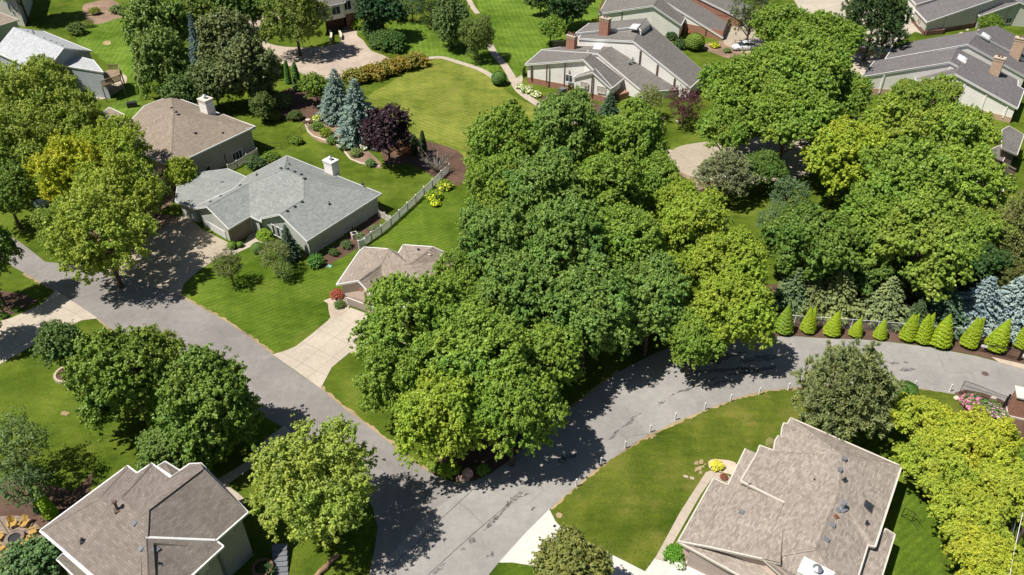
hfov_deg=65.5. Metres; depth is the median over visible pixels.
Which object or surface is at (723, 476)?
shrub
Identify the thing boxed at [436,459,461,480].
shrub
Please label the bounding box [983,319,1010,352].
arborvitae
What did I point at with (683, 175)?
mulch bed
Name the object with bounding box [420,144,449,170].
dead bush
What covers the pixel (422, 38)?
lawn
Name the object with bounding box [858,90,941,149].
oak tree
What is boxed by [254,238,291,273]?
ornamental tree
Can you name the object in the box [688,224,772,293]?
maple tree
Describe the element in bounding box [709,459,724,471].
shrub
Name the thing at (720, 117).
street tree
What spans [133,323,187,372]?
maple tree
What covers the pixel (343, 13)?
house
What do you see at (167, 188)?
ash tree
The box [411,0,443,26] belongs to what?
garden tree
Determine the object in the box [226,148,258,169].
picket fence
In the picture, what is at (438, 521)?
road seams
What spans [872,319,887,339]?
arborvitae
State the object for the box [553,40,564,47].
deck fence
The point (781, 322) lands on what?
arborvitae
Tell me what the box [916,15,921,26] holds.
garage door
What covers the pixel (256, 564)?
window well
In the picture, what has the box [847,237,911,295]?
shade tree
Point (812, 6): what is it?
street
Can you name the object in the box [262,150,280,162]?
shrub
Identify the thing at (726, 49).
shrub
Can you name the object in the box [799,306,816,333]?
arborvitae
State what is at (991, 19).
garden tree
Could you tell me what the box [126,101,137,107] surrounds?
covered grill
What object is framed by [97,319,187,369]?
verge
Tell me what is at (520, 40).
lawn
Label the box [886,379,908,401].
clipped shrub
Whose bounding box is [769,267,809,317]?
spruce
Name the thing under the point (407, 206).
picket fence
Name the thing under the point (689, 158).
parking court
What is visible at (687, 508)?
path
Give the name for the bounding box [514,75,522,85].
path
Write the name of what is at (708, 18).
townhouse row
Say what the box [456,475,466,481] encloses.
boulder
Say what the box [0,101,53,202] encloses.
ash tree
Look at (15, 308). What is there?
shrub
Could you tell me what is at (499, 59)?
path
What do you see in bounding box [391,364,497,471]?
maple tree
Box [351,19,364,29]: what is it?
shrub
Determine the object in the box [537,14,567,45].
garden tree
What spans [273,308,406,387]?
driveway
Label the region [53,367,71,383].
planter
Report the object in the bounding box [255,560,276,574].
shrub
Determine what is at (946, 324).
arborvitae
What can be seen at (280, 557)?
steps
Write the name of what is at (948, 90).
oak tree
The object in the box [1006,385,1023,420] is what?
brick pillar
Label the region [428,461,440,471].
shrub
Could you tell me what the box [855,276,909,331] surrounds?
spruce
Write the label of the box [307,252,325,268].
shrub
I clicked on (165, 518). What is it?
two storey house
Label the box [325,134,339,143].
shrub
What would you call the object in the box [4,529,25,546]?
fire pit
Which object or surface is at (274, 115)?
shrub
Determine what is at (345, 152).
stone edging
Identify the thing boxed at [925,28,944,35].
retaining wall
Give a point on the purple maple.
(384, 125)
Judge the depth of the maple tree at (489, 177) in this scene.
99.75 m
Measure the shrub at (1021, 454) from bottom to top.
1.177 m
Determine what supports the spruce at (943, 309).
on the mulch bed at (894, 336)
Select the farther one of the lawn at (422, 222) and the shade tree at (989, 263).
the lawn at (422, 222)
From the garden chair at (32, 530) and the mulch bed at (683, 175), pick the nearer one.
the garden chair at (32, 530)
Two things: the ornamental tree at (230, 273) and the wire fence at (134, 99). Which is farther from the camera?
the wire fence at (134, 99)
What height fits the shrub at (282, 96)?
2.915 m
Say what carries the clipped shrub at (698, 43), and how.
on the ground at (74, 456)
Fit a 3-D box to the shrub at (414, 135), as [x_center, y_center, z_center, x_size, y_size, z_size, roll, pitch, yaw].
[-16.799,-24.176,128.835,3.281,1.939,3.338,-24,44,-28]
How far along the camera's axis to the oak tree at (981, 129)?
111.24 m
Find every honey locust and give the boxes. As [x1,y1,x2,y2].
[879,391,955,444]
[888,431,981,495]
[919,402,1023,487]
[923,477,1015,555]
[940,520,1023,574]
[971,455,1023,527]
[989,543,1023,571]
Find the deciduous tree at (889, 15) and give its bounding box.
[839,0,914,60]
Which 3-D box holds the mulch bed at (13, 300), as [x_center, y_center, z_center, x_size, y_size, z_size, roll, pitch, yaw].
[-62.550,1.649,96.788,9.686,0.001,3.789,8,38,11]
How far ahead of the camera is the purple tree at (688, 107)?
131.07 m
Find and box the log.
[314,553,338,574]
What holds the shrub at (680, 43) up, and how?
on the ground at (74, 456)
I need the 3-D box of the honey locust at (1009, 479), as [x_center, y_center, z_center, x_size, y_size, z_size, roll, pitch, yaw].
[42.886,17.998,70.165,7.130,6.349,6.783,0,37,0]
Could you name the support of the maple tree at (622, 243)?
on the ground at (74, 456)
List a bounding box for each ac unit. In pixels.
[350,231,357,239]
[559,87,566,94]
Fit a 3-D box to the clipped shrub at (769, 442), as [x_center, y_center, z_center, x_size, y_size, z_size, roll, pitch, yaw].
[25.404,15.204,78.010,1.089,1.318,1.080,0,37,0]
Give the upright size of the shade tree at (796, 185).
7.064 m
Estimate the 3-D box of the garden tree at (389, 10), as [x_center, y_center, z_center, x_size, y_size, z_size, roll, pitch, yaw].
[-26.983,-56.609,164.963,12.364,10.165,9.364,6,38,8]
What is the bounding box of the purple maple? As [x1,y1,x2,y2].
[358,103,415,167]
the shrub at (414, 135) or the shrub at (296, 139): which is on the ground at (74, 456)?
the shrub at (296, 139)
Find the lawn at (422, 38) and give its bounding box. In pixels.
[389,22,498,72]
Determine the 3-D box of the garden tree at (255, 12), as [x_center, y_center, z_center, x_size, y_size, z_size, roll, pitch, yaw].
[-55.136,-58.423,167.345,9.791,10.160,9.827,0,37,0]
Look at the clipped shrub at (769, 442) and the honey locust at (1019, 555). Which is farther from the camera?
the clipped shrub at (769, 442)
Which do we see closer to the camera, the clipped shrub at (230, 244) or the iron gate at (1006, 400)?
the iron gate at (1006, 400)
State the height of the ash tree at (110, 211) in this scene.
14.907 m
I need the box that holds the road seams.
[387,478,512,574]
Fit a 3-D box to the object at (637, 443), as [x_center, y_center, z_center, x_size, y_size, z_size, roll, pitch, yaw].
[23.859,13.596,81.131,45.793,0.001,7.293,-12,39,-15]
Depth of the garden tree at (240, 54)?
133.46 m
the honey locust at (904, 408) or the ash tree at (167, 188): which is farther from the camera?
the ash tree at (167, 188)
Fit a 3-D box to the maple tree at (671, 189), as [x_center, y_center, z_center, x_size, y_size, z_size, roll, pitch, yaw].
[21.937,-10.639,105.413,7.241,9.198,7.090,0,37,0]
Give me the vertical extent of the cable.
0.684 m
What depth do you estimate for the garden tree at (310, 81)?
137.62 m
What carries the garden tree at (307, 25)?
on the ground at (74, 456)
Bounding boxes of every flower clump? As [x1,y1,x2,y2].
[311,115,322,120]
[424,189,443,201]
[430,199,440,205]
[434,178,454,190]
[515,83,523,88]
[520,85,533,93]
[530,90,541,97]
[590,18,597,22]
[674,558,685,568]
[709,42,720,47]
[958,392,986,411]
[981,399,1005,416]
[992,408,1010,419]
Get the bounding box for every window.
[157,167,164,178]
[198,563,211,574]
[231,149,242,161]
[271,224,276,235]
[275,226,280,237]
[331,6,340,15]
[344,0,351,9]
[565,74,572,82]
[580,81,587,88]
[597,85,605,93]
[1005,17,1012,23]
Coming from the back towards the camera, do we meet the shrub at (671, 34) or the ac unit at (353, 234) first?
the shrub at (671, 34)
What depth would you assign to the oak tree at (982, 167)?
99.50 m
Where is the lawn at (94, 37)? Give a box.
[76,18,140,118]
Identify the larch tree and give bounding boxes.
[0,404,54,483]
[0,454,54,511]
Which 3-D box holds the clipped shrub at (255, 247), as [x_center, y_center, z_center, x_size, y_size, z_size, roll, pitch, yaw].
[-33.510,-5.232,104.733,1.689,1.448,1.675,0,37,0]
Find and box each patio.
[0,516,43,557]
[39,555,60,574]
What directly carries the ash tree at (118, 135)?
on the mulch bed at (164, 220)
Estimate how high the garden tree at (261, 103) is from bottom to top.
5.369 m
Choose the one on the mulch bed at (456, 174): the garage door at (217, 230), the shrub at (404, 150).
the shrub at (404, 150)
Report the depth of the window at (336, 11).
168.00 m
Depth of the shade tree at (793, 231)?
91.72 m
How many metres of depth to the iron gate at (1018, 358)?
88.37 m
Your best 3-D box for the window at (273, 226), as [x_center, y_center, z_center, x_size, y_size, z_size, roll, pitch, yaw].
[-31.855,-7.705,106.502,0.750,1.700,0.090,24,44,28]
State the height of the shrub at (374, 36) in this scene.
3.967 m
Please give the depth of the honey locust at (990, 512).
66.11 m
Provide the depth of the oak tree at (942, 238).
88.61 m
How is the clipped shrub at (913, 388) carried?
on the lawn at (627, 505)
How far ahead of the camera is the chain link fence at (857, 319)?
91.81 m
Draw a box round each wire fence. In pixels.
[115,92,154,108]
[263,122,306,148]
[901,508,922,528]
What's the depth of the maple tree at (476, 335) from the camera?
72.41 m
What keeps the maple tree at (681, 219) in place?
on the ground at (74, 456)
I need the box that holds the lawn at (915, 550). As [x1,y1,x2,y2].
[872,450,941,574]
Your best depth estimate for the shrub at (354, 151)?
125.80 m
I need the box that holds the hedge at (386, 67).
[339,51,431,83]
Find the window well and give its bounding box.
[252,558,273,574]
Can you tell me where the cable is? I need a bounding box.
[1010,513,1022,574]
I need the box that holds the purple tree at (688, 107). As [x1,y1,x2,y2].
[666,83,704,127]
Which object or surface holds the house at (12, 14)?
on the ground at (74, 456)
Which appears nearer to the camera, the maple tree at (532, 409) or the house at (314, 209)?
the maple tree at (532, 409)
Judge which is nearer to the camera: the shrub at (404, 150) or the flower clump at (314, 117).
the shrub at (404, 150)
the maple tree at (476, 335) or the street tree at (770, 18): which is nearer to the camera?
the maple tree at (476, 335)
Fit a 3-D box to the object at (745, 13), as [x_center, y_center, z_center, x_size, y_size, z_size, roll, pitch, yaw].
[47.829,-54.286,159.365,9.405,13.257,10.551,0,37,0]
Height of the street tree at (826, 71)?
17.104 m
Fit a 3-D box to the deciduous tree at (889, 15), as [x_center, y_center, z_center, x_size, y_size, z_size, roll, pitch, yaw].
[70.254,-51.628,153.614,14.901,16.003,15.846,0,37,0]
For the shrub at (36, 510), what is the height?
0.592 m
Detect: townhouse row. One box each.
[525,14,703,101]
[598,0,748,39]
[862,25,1023,122]
[906,0,1023,35]
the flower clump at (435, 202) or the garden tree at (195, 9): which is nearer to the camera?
the flower clump at (435, 202)
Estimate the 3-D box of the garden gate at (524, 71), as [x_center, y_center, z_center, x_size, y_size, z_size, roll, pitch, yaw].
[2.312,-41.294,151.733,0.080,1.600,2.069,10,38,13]
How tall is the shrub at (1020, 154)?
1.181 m
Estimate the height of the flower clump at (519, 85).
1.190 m
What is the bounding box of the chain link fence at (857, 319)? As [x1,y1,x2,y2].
[775,312,1010,334]
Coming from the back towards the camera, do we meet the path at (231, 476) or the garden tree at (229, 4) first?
the garden tree at (229, 4)
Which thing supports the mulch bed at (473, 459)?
on the ground at (74, 456)
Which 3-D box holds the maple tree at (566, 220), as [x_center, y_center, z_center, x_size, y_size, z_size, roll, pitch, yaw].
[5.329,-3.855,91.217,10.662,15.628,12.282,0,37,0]
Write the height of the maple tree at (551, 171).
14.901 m
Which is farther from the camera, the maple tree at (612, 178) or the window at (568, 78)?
the window at (568, 78)
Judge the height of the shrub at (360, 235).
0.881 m
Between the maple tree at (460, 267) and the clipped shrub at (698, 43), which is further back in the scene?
the clipped shrub at (698, 43)
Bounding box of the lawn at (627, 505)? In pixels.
[552,386,959,570]
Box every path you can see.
[218,426,292,484]
[224,484,244,504]
[227,232,260,254]
[428,56,491,77]
[467,0,479,13]
[487,44,575,122]
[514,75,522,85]
[655,471,729,560]
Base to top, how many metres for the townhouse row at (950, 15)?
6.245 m
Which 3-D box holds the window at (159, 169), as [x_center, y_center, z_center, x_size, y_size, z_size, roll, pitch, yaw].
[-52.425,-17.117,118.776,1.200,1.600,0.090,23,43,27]
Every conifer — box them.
[279,224,302,262]
[597,91,619,118]
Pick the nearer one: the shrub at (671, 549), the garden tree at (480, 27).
the shrub at (671, 549)
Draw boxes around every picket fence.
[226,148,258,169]
[357,163,449,249]
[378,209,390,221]
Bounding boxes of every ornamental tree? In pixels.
[29,319,81,368]
[210,245,245,286]
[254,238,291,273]
[271,259,294,280]
[528,522,614,574]
[635,84,665,109]
[789,338,905,441]
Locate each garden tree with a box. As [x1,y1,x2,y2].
[117,0,189,53]
[128,23,190,99]
[157,72,200,103]
[165,0,219,41]
[183,52,248,109]
[192,5,259,62]
[204,0,250,20]
[208,29,281,99]
[237,0,270,31]
[248,91,276,120]
[256,0,333,55]
[297,71,327,105]
[352,0,411,30]
[397,0,421,21]
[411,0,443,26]
[430,0,472,47]
[457,14,495,61]
[522,0,550,15]
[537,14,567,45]
[542,0,595,31]
[977,12,1005,28]
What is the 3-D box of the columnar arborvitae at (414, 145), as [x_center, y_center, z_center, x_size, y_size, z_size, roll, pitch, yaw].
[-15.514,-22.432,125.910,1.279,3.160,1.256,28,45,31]
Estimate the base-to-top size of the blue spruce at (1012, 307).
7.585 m
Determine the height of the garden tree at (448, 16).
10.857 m
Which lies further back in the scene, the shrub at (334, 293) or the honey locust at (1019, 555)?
the shrub at (334, 293)
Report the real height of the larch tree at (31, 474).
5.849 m
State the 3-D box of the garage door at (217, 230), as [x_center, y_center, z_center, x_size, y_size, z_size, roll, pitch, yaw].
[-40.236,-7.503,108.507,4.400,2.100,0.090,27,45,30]
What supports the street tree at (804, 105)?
on the ground at (74, 456)
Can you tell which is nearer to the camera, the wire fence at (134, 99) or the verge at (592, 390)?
the verge at (592, 390)
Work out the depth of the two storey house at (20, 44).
143.63 m
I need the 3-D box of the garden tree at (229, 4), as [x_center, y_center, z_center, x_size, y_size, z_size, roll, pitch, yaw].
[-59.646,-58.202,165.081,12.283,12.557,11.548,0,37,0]
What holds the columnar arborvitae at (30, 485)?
on the mulch bed at (62, 499)
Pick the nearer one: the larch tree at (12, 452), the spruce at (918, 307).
the larch tree at (12, 452)
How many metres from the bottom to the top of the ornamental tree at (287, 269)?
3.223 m
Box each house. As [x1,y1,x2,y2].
[0,0,32,42]
[0,27,126,101]
[39,461,253,574]
[98,94,255,187]
[175,155,381,255]
[318,0,371,31]
[336,244,454,324]
[677,417,901,574]
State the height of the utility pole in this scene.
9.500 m
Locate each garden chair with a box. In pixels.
[6,515,17,529]
[17,514,30,528]
[21,535,33,543]
[28,524,40,534]
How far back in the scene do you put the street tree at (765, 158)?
112.76 m
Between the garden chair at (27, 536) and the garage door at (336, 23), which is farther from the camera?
the garage door at (336, 23)
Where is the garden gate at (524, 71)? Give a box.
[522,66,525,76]
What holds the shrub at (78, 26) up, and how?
on the lawn at (94, 37)
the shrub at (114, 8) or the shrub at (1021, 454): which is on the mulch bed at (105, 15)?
the shrub at (114, 8)
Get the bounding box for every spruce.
[188,12,200,63]
[315,68,349,125]
[331,78,377,150]
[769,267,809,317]
[794,278,829,323]
[815,270,866,325]
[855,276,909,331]
[899,297,928,330]
[907,285,970,339]
[958,276,1006,336]
[983,275,1023,344]
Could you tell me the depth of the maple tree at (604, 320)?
79.97 m
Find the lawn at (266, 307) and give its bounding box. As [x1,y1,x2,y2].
[182,247,357,351]
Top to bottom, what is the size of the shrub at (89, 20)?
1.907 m
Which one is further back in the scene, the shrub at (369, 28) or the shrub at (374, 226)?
the shrub at (369, 28)
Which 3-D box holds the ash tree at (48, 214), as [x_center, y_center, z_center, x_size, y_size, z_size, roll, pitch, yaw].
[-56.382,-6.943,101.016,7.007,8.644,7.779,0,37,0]
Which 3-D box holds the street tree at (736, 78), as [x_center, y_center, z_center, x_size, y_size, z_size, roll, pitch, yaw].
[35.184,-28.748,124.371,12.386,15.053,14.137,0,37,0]
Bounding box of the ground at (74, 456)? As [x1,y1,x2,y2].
[0,0,1023,574]
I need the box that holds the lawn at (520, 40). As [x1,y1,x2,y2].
[477,0,605,76]
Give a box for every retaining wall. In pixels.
[329,29,332,42]
[857,46,876,55]
[880,48,890,56]
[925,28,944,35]
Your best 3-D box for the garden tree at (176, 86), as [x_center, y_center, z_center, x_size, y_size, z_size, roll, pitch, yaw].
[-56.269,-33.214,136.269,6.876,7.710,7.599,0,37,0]
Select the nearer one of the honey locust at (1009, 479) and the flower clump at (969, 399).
the honey locust at (1009, 479)
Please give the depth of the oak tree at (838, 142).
106.97 m
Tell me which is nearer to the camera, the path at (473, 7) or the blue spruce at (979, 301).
the blue spruce at (979, 301)
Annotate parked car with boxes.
[33,199,51,215]
[731,40,755,50]
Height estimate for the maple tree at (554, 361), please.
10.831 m
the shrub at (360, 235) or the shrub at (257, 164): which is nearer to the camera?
the shrub at (360, 235)
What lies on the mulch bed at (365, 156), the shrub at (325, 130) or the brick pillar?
the shrub at (325, 130)
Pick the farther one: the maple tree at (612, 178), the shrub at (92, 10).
the shrub at (92, 10)
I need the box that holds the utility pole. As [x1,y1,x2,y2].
[1013,526,1023,543]
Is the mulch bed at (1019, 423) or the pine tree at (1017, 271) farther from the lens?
the pine tree at (1017, 271)
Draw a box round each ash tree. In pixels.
[0,53,81,144]
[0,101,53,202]
[0,155,39,229]
[17,51,68,84]
[20,129,106,206]
[28,196,93,247]
[33,80,110,139]
[39,179,160,288]
[69,147,166,236]
[71,113,156,179]
[141,180,173,215]
[162,155,198,187]
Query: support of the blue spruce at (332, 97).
on the mulch bed at (305, 106)
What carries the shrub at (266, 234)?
on the ground at (74, 456)
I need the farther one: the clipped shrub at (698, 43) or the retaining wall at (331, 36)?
the retaining wall at (331, 36)
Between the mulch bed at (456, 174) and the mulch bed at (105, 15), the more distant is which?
the mulch bed at (105, 15)
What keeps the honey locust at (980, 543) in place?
on the ground at (74, 456)
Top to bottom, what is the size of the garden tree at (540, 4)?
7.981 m
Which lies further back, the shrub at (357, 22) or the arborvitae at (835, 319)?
the shrub at (357, 22)
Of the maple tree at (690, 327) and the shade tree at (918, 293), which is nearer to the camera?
the maple tree at (690, 327)
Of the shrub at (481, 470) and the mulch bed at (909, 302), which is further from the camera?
the mulch bed at (909, 302)
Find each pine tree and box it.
[691,146,759,196]
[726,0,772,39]
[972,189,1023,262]
[995,253,1023,294]
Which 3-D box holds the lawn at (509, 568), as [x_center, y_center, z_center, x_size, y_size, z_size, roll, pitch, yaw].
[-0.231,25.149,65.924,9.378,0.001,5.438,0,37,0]
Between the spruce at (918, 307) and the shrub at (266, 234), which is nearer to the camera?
the spruce at (918, 307)
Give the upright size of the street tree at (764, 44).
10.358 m
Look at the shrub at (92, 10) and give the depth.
179.08 m
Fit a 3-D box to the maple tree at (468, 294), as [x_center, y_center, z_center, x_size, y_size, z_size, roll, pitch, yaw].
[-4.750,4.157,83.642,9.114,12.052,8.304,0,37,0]
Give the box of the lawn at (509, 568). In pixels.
[490,562,536,574]
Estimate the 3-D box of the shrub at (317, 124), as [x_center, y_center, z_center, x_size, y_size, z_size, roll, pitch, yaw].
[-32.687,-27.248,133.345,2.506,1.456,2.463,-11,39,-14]
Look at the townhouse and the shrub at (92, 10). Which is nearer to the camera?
the townhouse
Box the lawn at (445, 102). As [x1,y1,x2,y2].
[366,59,596,166]
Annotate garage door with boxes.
[205,220,226,239]
[325,18,344,30]
[346,297,373,313]
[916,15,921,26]
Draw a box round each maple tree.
[56,323,183,442]
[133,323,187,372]
[134,413,217,471]
[150,342,264,469]
[347,269,461,380]
[352,342,422,424]
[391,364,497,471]
[404,301,534,427]
[428,273,500,357]
[430,248,481,298]
[452,200,537,280]
[458,153,518,214]
[460,98,541,176]
[461,354,571,466]
[474,251,559,331]
[497,144,585,234]
[515,319,587,400]
[517,193,609,290]
[529,84,601,166]
[535,253,640,368]
[568,127,610,185]
[569,148,650,217]
[573,201,667,280]
[595,94,670,160]
[612,249,691,356]
[620,139,647,160]
[634,245,696,305]
[635,149,679,214]
[651,172,702,222]
[659,185,733,279]
[664,302,727,376]
[686,267,777,363]
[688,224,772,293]
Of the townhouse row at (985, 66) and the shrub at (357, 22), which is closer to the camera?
the townhouse row at (985, 66)
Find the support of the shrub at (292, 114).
on the ground at (74, 456)
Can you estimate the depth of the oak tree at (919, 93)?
127.05 m
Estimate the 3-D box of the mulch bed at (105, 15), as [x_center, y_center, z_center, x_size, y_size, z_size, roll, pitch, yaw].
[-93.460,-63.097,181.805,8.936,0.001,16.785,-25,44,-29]
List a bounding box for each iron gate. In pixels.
[959,381,1011,407]
[976,341,1023,360]
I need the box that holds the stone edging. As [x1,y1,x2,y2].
[305,124,379,166]
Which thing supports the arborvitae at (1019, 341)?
on the mulch bed at (894, 336)
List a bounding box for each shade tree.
[0,224,24,305]
[0,288,8,327]
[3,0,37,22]
[243,412,385,548]
[755,199,786,227]
[758,198,869,285]
[766,175,812,213]
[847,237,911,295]
[909,264,956,301]
[947,237,1020,291]
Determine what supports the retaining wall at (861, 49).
on the street
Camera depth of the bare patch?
81.93 m
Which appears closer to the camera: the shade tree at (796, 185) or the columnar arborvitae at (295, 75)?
the shade tree at (796, 185)
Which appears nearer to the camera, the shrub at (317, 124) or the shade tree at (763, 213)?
the shade tree at (763, 213)
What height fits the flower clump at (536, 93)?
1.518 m
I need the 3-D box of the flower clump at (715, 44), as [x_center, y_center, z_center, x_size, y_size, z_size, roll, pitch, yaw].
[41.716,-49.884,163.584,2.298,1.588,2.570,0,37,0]
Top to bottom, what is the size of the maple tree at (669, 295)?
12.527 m
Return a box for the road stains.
[412,352,915,573]
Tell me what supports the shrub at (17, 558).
on the ground at (74, 456)
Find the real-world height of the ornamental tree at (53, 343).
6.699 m
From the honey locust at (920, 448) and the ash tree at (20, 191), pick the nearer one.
the honey locust at (920, 448)
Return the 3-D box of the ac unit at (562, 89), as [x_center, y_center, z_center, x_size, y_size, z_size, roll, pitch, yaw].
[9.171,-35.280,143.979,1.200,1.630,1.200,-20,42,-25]
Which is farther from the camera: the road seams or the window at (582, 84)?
the window at (582, 84)
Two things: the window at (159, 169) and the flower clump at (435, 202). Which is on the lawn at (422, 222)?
the flower clump at (435, 202)
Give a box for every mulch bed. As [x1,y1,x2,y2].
[0,290,38,314]
[0,471,93,526]
[82,0,121,23]
[88,170,178,253]
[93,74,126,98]
[269,85,340,126]
[307,122,381,167]
[315,207,386,269]
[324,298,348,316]
[381,136,465,184]
[430,432,530,481]
[541,91,602,116]
[665,172,730,193]
[702,41,747,58]
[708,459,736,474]
[758,313,1023,363]
[766,279,971,323]
[955,390,1023,439]
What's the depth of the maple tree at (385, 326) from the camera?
76.56 m
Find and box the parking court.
[668,136,818,183]
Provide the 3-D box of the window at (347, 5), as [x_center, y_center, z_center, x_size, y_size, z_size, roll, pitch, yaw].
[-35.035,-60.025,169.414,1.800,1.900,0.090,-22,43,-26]
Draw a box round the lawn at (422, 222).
[366,190,478,251]
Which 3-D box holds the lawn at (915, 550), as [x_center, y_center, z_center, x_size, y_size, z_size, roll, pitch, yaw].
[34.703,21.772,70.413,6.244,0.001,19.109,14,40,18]
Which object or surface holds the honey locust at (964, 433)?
on the ground at (74, 456)
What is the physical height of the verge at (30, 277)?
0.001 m
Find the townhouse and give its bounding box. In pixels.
[853,111,1023,208]
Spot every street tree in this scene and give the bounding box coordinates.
[694,102,757,154]
[696,50,784,146]
[737,78,843,159]
[744,147,789,193]
[747,2,809,40]
[748,38,789,74]
[754,28,852,106]
[784,9,868,59]
[809,69,874,115]
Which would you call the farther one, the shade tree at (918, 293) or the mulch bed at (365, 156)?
the mulch bed at (365, 156)
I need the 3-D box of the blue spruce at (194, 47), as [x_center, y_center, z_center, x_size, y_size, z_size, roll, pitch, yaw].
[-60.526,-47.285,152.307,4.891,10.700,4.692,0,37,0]
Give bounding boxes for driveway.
[0,290,96,363]
[107,214,229,295]
[216,14,386,78]
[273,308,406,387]
[500,510,704,574]
[722,20,763,54]
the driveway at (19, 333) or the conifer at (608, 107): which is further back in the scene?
the conifer at (608, 107)
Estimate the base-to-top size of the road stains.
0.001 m
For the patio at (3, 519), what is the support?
on the ground at (74, 456)
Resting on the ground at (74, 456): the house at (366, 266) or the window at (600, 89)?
the house at (366, 266)
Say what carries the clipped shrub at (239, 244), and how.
on the ground at (74, 456)
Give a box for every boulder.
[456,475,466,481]
[461,467,472,478]
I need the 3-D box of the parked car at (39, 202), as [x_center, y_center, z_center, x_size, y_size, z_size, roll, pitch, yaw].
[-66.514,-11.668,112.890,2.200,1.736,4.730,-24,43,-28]
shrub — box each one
[0,534,62,574]
[12,306,20,311]
[31,507,39,514]
[65,20,86,34]
[83,18,92,27]
[87,6,101,14]
[108,4,123,13]
[227,241,236,249]
[236,241,242,247]
[244,154,268,171]
[247,84,276,97]
[250,242,263,253]
[255,227,274,243]
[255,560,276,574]
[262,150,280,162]
[268,109,283,120]
[272,92,295,110]
[286,110,302,120]
[289,134,303,144]
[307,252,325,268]
[309,121,323,130]
[319,126,332,136]
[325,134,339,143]
[328,248,339,255]
[330,288,342,299]
[333,300,345,308]
[337,143,349,150]
[340,239,352,248]
[348,147,362,156]
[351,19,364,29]
[355,231,364,239]
[361,19,386,38]
[364,157,376,166]
[365,28,390,48]
[369,224,379,232]
[375,29,406,53]
[394,142,412,155]
[400,133,418,145]
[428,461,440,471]
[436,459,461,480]
[475,463,490,476]
[491,71,506,85]
[662,543,686,563]
[666,31,678,39]
[673,37,685,48]
[685,33,704,50]
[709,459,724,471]
[720,472,727,480]
[722,47,732,51]
[765,436,774,448]
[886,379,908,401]
[904,380,918,396]
[1014,150,1023,159]
[1016,445,1023,460]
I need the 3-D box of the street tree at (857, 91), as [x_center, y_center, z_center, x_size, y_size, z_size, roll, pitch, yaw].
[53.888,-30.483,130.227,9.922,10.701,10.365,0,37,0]
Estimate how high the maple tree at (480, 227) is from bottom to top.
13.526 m
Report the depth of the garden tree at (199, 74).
134.63 m
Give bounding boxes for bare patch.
[60,411,69,415]
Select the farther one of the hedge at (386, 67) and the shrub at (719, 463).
the hedge at (386, 67)
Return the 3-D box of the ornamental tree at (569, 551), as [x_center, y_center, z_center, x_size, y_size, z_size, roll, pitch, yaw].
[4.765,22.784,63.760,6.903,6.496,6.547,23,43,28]
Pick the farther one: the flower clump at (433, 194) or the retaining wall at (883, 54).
the retaining wall at (883, 54)
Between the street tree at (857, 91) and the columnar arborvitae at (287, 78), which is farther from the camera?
the columnar arborvitae at (287, 78)
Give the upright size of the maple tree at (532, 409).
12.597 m
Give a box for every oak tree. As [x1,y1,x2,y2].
[795,114,893,205]
[834,185,896,272]
[850,133,961,216]
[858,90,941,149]
[861,187,985,302]
[888,77,936,111]
[919,98,1003,149]
[921,72,964,109]
[928,142,1018,211]
[953,204,1020,250]
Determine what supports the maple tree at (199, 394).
on the ground at (74, 456)
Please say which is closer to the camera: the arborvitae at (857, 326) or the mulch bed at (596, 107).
the arborvitae at (857, 326)
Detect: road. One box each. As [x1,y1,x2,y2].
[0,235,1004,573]
[369,337,1023,574]
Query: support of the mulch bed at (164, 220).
on the ground at (74, 456)
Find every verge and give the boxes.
[23,273,55,291]
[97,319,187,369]
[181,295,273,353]
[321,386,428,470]
[549,370,619,421]
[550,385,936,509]
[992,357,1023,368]
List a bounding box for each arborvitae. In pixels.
[25,482,37,507]
[32,486,58,519]
[283,60,291,83]
[291,61,300,90]
[410,136,417,154]
[419,130,427,153]
[774,305,794,334]
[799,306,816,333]
[823,311,841,336]
[848,317,862,337]
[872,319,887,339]
[899,313,919,341]
[914,313,935,344]
[930,314,952,348]
[959,317,985,348]
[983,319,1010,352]
[1012,327,1023,349]
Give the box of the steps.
[272,543,288,574]
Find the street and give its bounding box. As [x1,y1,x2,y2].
[794,0,921,77]
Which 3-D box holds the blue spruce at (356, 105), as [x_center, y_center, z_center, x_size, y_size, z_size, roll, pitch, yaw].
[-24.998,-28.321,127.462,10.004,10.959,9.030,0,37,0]
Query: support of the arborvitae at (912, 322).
on the mulch bed at (894, 336)
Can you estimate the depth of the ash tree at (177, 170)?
114.21 m
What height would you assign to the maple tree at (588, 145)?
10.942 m

